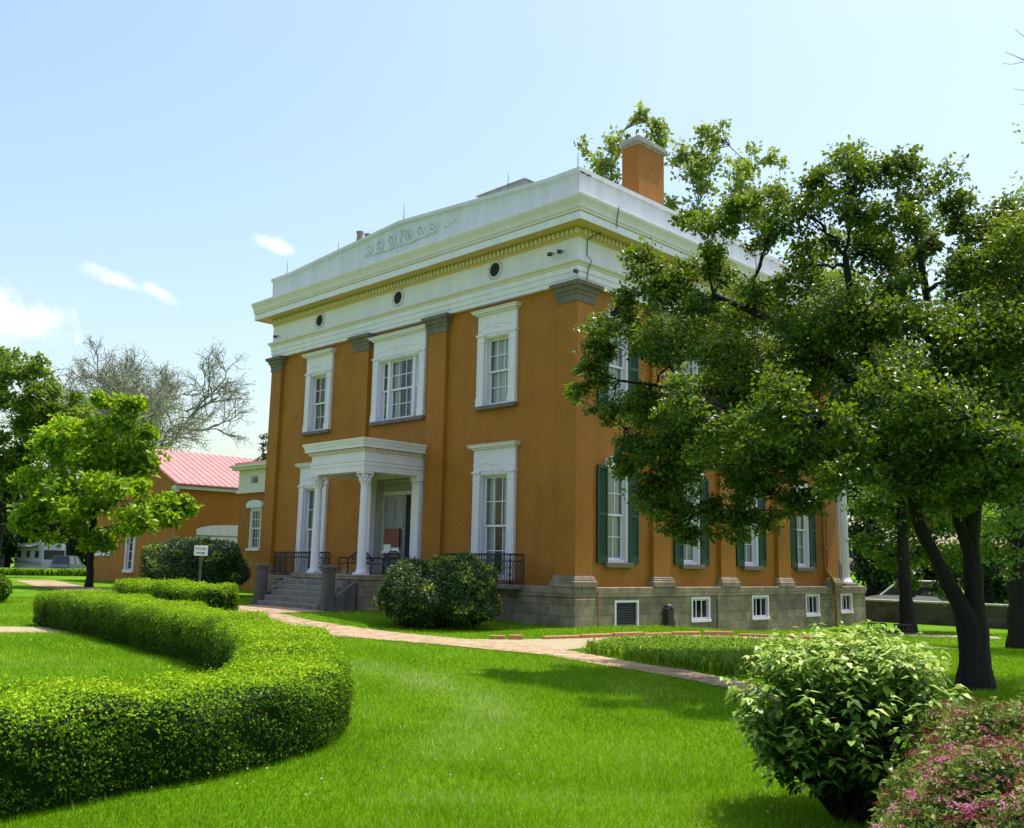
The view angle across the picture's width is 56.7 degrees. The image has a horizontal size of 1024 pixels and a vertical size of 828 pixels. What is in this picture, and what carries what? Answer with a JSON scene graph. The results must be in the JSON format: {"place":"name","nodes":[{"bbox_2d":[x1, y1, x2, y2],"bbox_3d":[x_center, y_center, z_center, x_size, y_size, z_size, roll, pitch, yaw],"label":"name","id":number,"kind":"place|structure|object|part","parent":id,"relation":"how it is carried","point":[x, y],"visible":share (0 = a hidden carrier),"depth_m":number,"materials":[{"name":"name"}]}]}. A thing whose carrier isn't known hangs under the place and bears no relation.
{"place":"outdoors","nodes":[
{"label":"outdoors","id":0,"kind":"place"},
{"bbox_2d":[0,627,69,632],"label":"edge path","id":1,"kind":"structure","parent":0,"point":[23,629],"depth_m":21.94,"materials":[{"name":"beige concrete"}]},
{"bbox_2d":[238,605,341,612],"bbox_3d":[-7.502,6.010,29.351,4.100,0.030,2.927,-8,-13,44],"label":"step apron","id":2,"kind":"object","parent":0,"point":[272,609],"visible":0.57,"depth_m":28.75,"materials":[{"name":"concrete"}]},
{"bbox_2d":[17,580,925,734],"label":"brick path","id":3,"kind":"structure","parent":0,"point":[342,630],"depth_m":20.44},
{"bbox_2d":[0,558,1023,827],"bbox_3d":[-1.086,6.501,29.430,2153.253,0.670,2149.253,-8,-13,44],"label":"lawn","id":4,"kind":"structure","parent":0,"point":[22,588],"depth_m":9.72,"materials":[{"name":"green plant"}]},
{"bbox_2d":[0,547,7,567],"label":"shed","id":5,"kind":"structure","parent":4,"relation":"on","point":[2,560],"depth_m":98.26,"materials":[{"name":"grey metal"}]},
{"bbox_2d":[0,573,13,601],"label":"evergreen shrub","id":6,"kind":"object","parent":4,"relation":"on","point":[6,583],"visible":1,"depth_m":32.70,"materials":[{"name":"green plant"}]},
{"bbox_2d":[2,486,26,559],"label":"background tree","id":7,"kind":"object","parent":4,"relation":"on","point":[8,536],"visible":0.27,"depth_m":96.24,"materials":[{"name":"green plant"}]},
{"bbox_2d":[0,467,59,567],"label":"background tree","id":8,"kind":"object","parent":4,"relation":"on","point":[10,551],"visible":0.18,"depth_m":99.03,"materials":[{"name":"green plant"}]},
{"bbox_2d":[14,540,65,568],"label":"motorhome","id":9,"kind":"object","parent":4,"relation":"on","point":[36,555],"visible":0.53,"depth_m":95.80,"materials":[{"name":"white metal"}]},
{"bbox_2d":[0,567,86,575],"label":"hedge","id":10,"kind":"object","parent":4,"relation":"on","point":[25,571],"visible":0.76,"depth_m":70.96,"materials":[{"name":"green plant"}]},
{"bbox_2d":[25,487,71,546],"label":"background tree","id":11,"kind":"object","parent":4,"relation":"on","point":[61,529],"visible":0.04,"depth_m":106.57,"materials":[{"name":"green plant"}]},
{"bbox_2d":[0,346,105,555],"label":"old tree","id":12,"kind":"object","parent":4,"relation":"on","point":[30,409],"visible":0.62,"depth_m":65.55,"materials":[{"name":"green plant"}]},
{"bbox_2d":[49,556,85,568],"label":"parked car","id":13,"kind":"object","parent":4,"relation":"on","point":[65,562],"visible":0.31,"depth_m":87.55,"materials":[{"name":"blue metal"}]},
{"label":"window","id":14,"kind":"part","parent":13,"relation":"part of","materials":[{"name":"grey glass"}]},
{"bbox_2d":[56,488,97,567],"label":"background tree","id":15,"kind":"object","parent":4,"relation":"on","point":[71,550],"visible":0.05,"depth_m":102.74,"materials":[{"name":"green plant"}]},
{"bbox_2d":[3,388,204,586],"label":"young tree","id":16,"kind":"object","parent":4,"relation":"on","point":[105,484],"visible":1,"depth_m":45.21,"materials":[{"name":"green plant"}]},
{"bbox_2d":[0,335,256,476],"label":"bare tree","id":17,"kind":"object","parent":4,"relation":"on","point":[159,398],"visible":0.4,"depth_m":99.28,"materials":[{"name":"grey plant"}]},
{"bbox_2d":[94,449,254,581],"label":"outbuilding","id":18,"kind":"structure","parent":4,"relation":"on","point":[210,482],"depth_m":55.13,"materials":[{"name":"paint"}]},
{"bbox_2d":[94,529,102,555],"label":"window","id":19,"kind":"structure","parent":18,"relation":"in","point":[98,553],"depth_m":59.25,"materials":[{"name":"white paint"}]},
{"bbox_2d":[122,536,135,572],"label":"window","id":20,"kind":"structure","parent":18,"relation":"in","point":[127,547],"depth_m":56.44,"materials":[{"name":"white paint"}]},
{"bbox_2d":[195,525,237,550],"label":"carriage door","id":21,"kind":"structure","parent":18,"relation":"in","point":[222,532],"depth_m":54.36,"materials":[{"name":"white wood"}]},
{"bbox_2d":[111,577,240,610],"bbox_3d":[-9.693,5.206,27.079,5.816,1.082,1.622,-7,-12,42],"label":"boxwood hedge","id":22,"kind":"object","parent":4,"relation":"on","point":[225,595],"visible":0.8,"depth_m":25.87,"materials":[{"name":"green plant"}]},
{"bbox_2d":[0,587,356,819],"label":"boxwood hedge","id":23,"kind":"object","parent":4,"relation":"on","point":[265,689],"visible":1,"depth_m":7.79,"materials":[{"name":"green plant"}]},
{"bbox_2d":[136,535,252,587],"bbox_3d":[-13.092,6.339,39.414,4.612,2.549,5.042,3,-9,-11],"label":"evergreen shrub","id":24,"kind":"object","parent":4,"relation":"on","point":[174,558],"visible":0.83,"depth_m":37.84,"materials":[{"name":"green plant"}]},
{"bbox_2d":[194,546,207,581],"bbox_3d":[-10.337,5.428,31.390,0.450,2.130,0.087,1,-9,0],"label":"tours sign","id":25,"kind":"object","parent":4,"relation":"on","point":[200,551],"visible":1,"depth_m":31.48,"materials":[{"name":"white metal"}]},
{"bbox_2d":[229,460,265,589],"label":"link wing","id":26,"kind":"structure","parent":4,"relation":"on","point":[251,488],"depth_m":47.46,"materials":[{"name":"paint"}]},
{"bbox_2d":[245,500,263,550],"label":"window","id":27,"kind":"structure","parent":26,"relation":"in","point":[254,505],"depth_m":47.28,"materials":[{"name":"white paint"}]},
{"bbox_2d":[251,475,258,483],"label":"attic window","id":28,"kind":"structure","parent":26,"relation":"in","point":[254,479],"depth_m":47.54,"materials":[{"name":"white paint"}]},
{"bbox_2d":[253,433,267,460],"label":"evergreen tree","id":29,"kind":"object","parent":4,"relation":"on","point":[263,456],"visible":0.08,"depth_m":59.80,"materials":[{"name":"green plant"}]},
{"bbox_2d":[370,550,503,628],"bbox_3d":[-1.987,4.753,25.761,3.868,2.159,3.454,-8,-13,44],"label":"evergreen shrub","id":30,"kind":"object","parent":4,"relation":"on","point":[459,588],"visible":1,"depth_m":24.68,"materials":[{"name":"green plant"}]},
{"bbox_2d":[151,695,785,826],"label":"clover","id":31,"kind":"object","parent":4,"relation":"on","point":[482,759],"visible":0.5,"depth_m":7.49,"materials":[{"name":"green plant"}]},
{"bbox_2d":[490,635,504,638],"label":"edging block","id":32,"kind":"structure","parent":4,"relation":"on","point":[498,636],"depth_m":21.92,"materials":[{"name":"brick"}]},
{"bbox_2d":[509,634,522,639],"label":"edging block","id":33,"kind":"structure","parent":4,"relation":"on","point":[515,637],"depth_m":21.93,"materials":[{"name":"brick"}]},
{"bbox_2d":[250,135,865,630],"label":"mansion","id":34,"kind":"structure","parent":4,"relation":"on","point":[424,365],"depth_m":31.46,"materials":[{"name":"paint"}]},
{"bbox_2d":[294,462,328,572],"bbox_3d":[-7.684,4.007,36.754,2.230,4.240,0.617,-8,-13,44],"label":"window","id":35,"kind":"structure","parent":34,"relation":"in","point":[306,492],"depth_m":37.12,"materials":[{"name":"white paint"}]},
{"bbox_2d":[301,347,336,435],"bbox_3d":[-7.486,-0.801,37.610,2.120,3.290,0.890,-8,-13,44],"label":"window","id":36,"kind":"structure","parent":34,"relation":"in","point":[320,364],"depth_m":37.73,"materials":[{"name":"white paint"}]},
{"bbox_2d":[337,551,372,573],"bbox_3d":[-5.435,5.150,33.012,1.173,0.813,0.615,-4,-10,30],"label":"iron bench","id":37,"kind":"object","parent":34,"relation":"on","point":[352,557],"visible":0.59,"depth_m":33.07,"materials":[{"name":"black metal"}]},
{"bbox_2d":[369,551,400,573],"bbox_3d":[-4.223,4.986,31.819,0.615,0.813,1.172,8,-12,-39],"label":"iron bench","id":38,"kind":"object","parent":34,"relation":"on","point":[389,559],"visible":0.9,"depth_m":31.99,"materials":[{"name":"black metal"}]},
{"bbox_2d":[381,528,400,573],"bbox_3d":[-4.243,4.810,33.258,0.960,1.580,0.120,-8,-13,44],"label":"notice board","id":39,"kind":"object","parent":34,"relation":"on","point":[392,538],"visible":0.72,"depth_m":33.32,"materials":[{"name":"brown wood"}]},
{"bbox_2d":[383,495,406,572],"bbox_3d":[-4.169,4.235,33.427,1.200,2.730,0.165,-8,-13,44],"label":"door","id":40,"kind":"structure","parent":34,"relation":"in","point":[395,506],"depth_m":33.45,"materials":[{"name":"white wood"}]},
{"bbox_2d":[367,324,427,426],"bbox_3d":[-3.910,-1.285,34.091,3.320,3.290,0.890,-8,-13,44],"label":"window","id":41,"kind":"structure","parent":34,"relation":"in","point":[399,366],"depth_m":34.32,"materials":[{"name":"white paint"}]},
{"bbox_2d":[466,440,520,579],"bbox_3d":[-0.430,3.104,29.798,2.230,4.340,0.890,-8,-13,44],"label":"window","id":42,"kind":"structure","parent":34,"relation":"in","point":[493,528],"depth_m":30.01,"materials":[{"name":"white paint"}]},
{"bbox_2d":[471,301,521,411],"bbox_3d":[-0.431,-1.786,30.476,2.120,3.290,0.616,-8,-13,44],"label":"window","id":43,"kind":"structure","parent":34,"relation":"in","point":[497,341],"depth_m":30.65,"materials":[{"name":"white paint"}]},
{"bbox_2d":[596,456,638,567],"bbox_3d":[3.135,2.950,28.772,0.430,3.368,1.980,-8,-13,44],"label":"window","id":44,"kind":"structure","parent":34,"relation":"in","point":[617,526],"depth_m":28.86,"materials":[{"name":"white paint"}]},
{"bbox_2d":[597,308,638,415],"bbox_3d":[3.227,-1.583,29.489,0.430,3.428,1.980,-8,-13,44],"label":"window","id":45,"kind":"structure","parent":34,"relation":"in","point":[625,369],"depth_m":29.73,"materials":[{"name":"white paint"}]},
{"bbox_2d":[614,600,638,625],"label":"basement window","id":46,"kind":"structure","parent":34,"relation":"in","point":[626,612],"depth_m":28.32,"materials":[{"name":"white paint"}]},
{"bbox_2d":[672,332,706,414],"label":"window","id":47,"kind":"structure","parent":34,"relation":"in","point":[693,365],"depth_m":32.55,"materials":[{"name":"white paint"}]},
{"bbox_2d":[673,473,709,568],"bbox_3d":[5.868,3.434,31.483,0.430,3.368,1.980,-8,-13,44],"label":"window","id":48,"kind":"structure","parent":34,"relation":"in","point":[685,556],"depth_m":31.58,"materials":[{"name":"white paint"}]},
{"bbox_2d":[690,597,711,622],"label":"basement window","id":49,"kind":"structure","parent":34,"relation":"in","point":[696,602],"depth_m":31.15,"materials":[{"name":"white paint"}]},
{"bbox_2d":[735,491,766,569],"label":"window","id":50,"kind":"structure","parent":34,"relation":"in","point":[753,556],"depth_m":34.20,"materials":[{"name":"white paint"}]},
{"bbox_2d":[751,595,769,619],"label":"basement window","id":51,"kind":"structure","parent":34,"relation":"in","point":[756,599],"depth_m":33.78,"materials":[{"name":"white paint"}]},
{"bbox_2d":[790,484,816,570],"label":"window","id":52,"kind":"structure","parent":34,"relation":"in","point":[802,529],"depth_m":36.86,"materials":[{"name":"white paint"}]},
{"bbox_2d":[805,594,820,616],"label":"basement window","id":53,"kind":"structure","parent":34,"relation":"in","point":[809,609],"depth_m":36.48,"materials":[{"name":"white paint"}]},
{"bbox_2d":[840,593,853,613],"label":"basement window","id":54,"kind":"structure","parent":34,"relation":"in","point":[843,609],"depth_m":38.38,"materials":[{"name":"white paint"}]},
{"bbox_2d":[542,635,579,638],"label":"edging block","id":55,"kind":"structure","parent":4,"relation":"on","point":[561,637],"depth_m":22.48,"materials":[{"name":"brick"}]},
{"bbox_2d":[580,633,612,637],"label":"edging block","id":56,"kind":"structure","parent":4,"relation":"on","point":[601,635],"depth_m":23.00,"materials":[{"name":"brick"}]},
{"bbox_2d":[612,632,643,636],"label":"edging block","id":57,"kind":"structure","parent":4,"relation":"on","point":[622,634],"depth_m":23.54,"materials":[{"name":"stone"}]},
{"bbox_2d":[644,632,671,635],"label":"edging block","id":58,"kind":"structure","parent":4,"relation":"on","point":[653,634],"depth_m":24.09,"materials":[{"name":"brick"}]},
{"bbox_2d":[664,604,674,627],"bbox_3d":[4.924,6.397,29.537,0.280,0.950,0.470,-8,-13,44],"label":"utility box","id":59,"kind":"object","parent":4,"relation":"on","point":[669,620],"visible":0.79,"depth_m":29.41,"materials":[{"name":"black metal"}]},
{"bbox_2d":[672,631,700,634],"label":"edging block","id":60,"kind":"structure","parent":4,"relation":"on","point":[687,632],"depth_m":24.51,"materials":[{"name":"brick"}]},
{"bbox_2d":[577,632,827,678],"bbox_3d":[3.639,4.649,18.753,4.839,0.282,6.809,-4,-10,28],"label":"daylily bed","id":61,"kind":"object","parent":4,"relation":"on","point":[722,654],"visible":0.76,"depth_m":18.03,"materials":[{"name":"green plant"}]},
{"bbox_2d":[715,597,717,628],"bbox_3d":[6.793,6.671,31.475,0.088,1.190,0.052,-8,-13,44],"label":"vent pipe","id":62,"kind":"object","parent":4,"relation":"on","point":[717,611],"visible":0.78,"depth_m":31.47,"materials":[{"name":"grey metal"}]},
{"bbox_2d":[703,631,732,635],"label":"edging block","id":63,"kind":"structure","parent":4,"relation":"on","point":[721,633],"depth_m":24.64,"materials":[{"name":"stone"}]},
{"bbox_2d":[573,100,878,292],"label":"tall tree","id":64,"kind":"object","parent":4,"relation":"on","point":[743,168],"visible":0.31,"depth_m":53.62,"materials":[{"name":"green plant"}]},
{"bbox_2d":[738,633,772,637],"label":"edging block","id":65,"kind":"structure","parent":4,"relation":"on","point":[754,635],"depth_m":24.49,"materials":[{"name":"brick"}]},
{"bbox_2d":[562,134,1023,690],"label":"shade tree","id":66,"kind":"object","parent":4,"relation":"on","point":[946,414],"visible":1,"depth_m":14.46,"materials":[{"name":"green plant"}]},
{"bbox_2d":[787,635,813,638],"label":"edging block","id":67,"kind":"structure","parent":4,"relation":"on","point":[803,636],"depth_m":24.20,"materials":[{"name":"brick"}]},
{"bbox_2d":[718,619,971,825],"bbox_3d":[2.395,2.168,6.754,1.810,1.398,1.841,-8,-13,44],"label":"broadleaf shrub","id":68,"kind":"object","parent":4,"relation":"on","point":[824,695],"visible":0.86,"depth_m":6.42,"materials":[{"name":"green plant"}]},
{"bbox_2d":[867,622,886,631],"bbox_3d":[13.417,7.853,34.897,0.597,0.351,0.347,1,-9,0],"label":"plant frame","id":69,"kind":"object","parent":4,"relation":"on","point":[871,623],"visible":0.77,"depth_m":34.76,"materials":[{"name":"metal"}]},
{"bbox_2d":[846,463,932,596],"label":"background tree","id":70,"kind":"object","parent":4,"relation":"on","point":[876,582],"visible":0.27,"depth_m":57.29,"materials":[{"name":"green plant"}]},
{"bbox_2d":[894,624,912,633],"bbox_3d":[14.021,7.717,34.025,0.547,0.371,0.347,1,-9,0],"label":"plant frame","id":71,"kind":"object","parent":4,"relation":"on","point":[908,625],"visible":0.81,"depth_m":33.89,"materials":[{"name":"black metal"}]},
{"bbox_2d":[838,453,1006,632],"bbox_3d":[15.735,4.689,35.754,6.725,7.099,4.185,4,-9,-17],"label":"lawn tree","id":72,"kind":"object","parent":4,"relation":"on","point":[903,556],"visible":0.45,"depth_m":35.62,"materials":[{"name":"green plant"}]},
{"bbox_2d":[882,452,962,589],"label":"background tree","id":73,"kind":"object","parent":4,"relation":"on","point":[932,575],"visible":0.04,"depth_m":62.99,"materials":[{"name":"green plant"}]},
{"bbox_2d":[865,598,1008,628],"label":"stone wall","id":74,"kind":"structure","parent":4,"relation":"on","point":[926,612],"depth_m":40.45,"materials":[{"name":"grey stone"}]},
{"bbox_2d":[866,693,1023,827],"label":"spirea bush","id":75,"kind":"object","parent":4,"relation":"on","point":[956,728],"visible":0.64,"depth_m":5.55,"materials":[{"name":"green plant"}]},
{"bbox_2d":[869,734,1023,827],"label":"spirea bush","id":76,"kind":"object","parent":4,"relation":"on","point":[985,791],"visible":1,"depth_m":4.31,"materials":[{"name":"pink plant"}]},
{"bbox_2d":[925,459,1008,603],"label":"background tree","id":77,"kind":"object","parent":4,"relation":"on","point":[995,591],"visible":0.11,"depth_m":59.14,"materials":[{"name":"green plant"}]},
{"bbox_2d":[980,29,1023,649],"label":"edge tree","id":78,"kind":"object","parent":4,"relation":"on","point":[1011,521],"visible":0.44,"depth_m":26.74,"materials":[{"name":"green plant"}]},
{"bbox_2d":[0,0,1023,572],"label":"sky","id":79,"kind":"structure","parent":0,"point":[163,162],"materials":[{"name":"blue"}]},
{"bbox_2d":[474,635,957,649],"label":"gravel path","id":80,"kind":"structure","parent":0,"point":[567,644],"depth_m":21.51,"materials":[{"name":"beige gravel"}]},
{"bbox_2d":[878,633,1000,638],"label":"path","id":81,"kind":"structure","parent":0,"point":[926,635],"depth_m":33.22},
{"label":"rear road","id":82,"kind":"structure","parent":0,"visible":0},
{"bbox_2d":[865,580,947,601],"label":"parked car","id":83,"kind":"object","parent":82,"relation":"on","point":[891,592],"visible":0.08,"depth_m":47.21,"materials":[{"name":"white paint"}]},
{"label":"window","id":84,"kind":"part","parent":83,"relation":"part of","materials":[{"name":"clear glass"}]}
]}

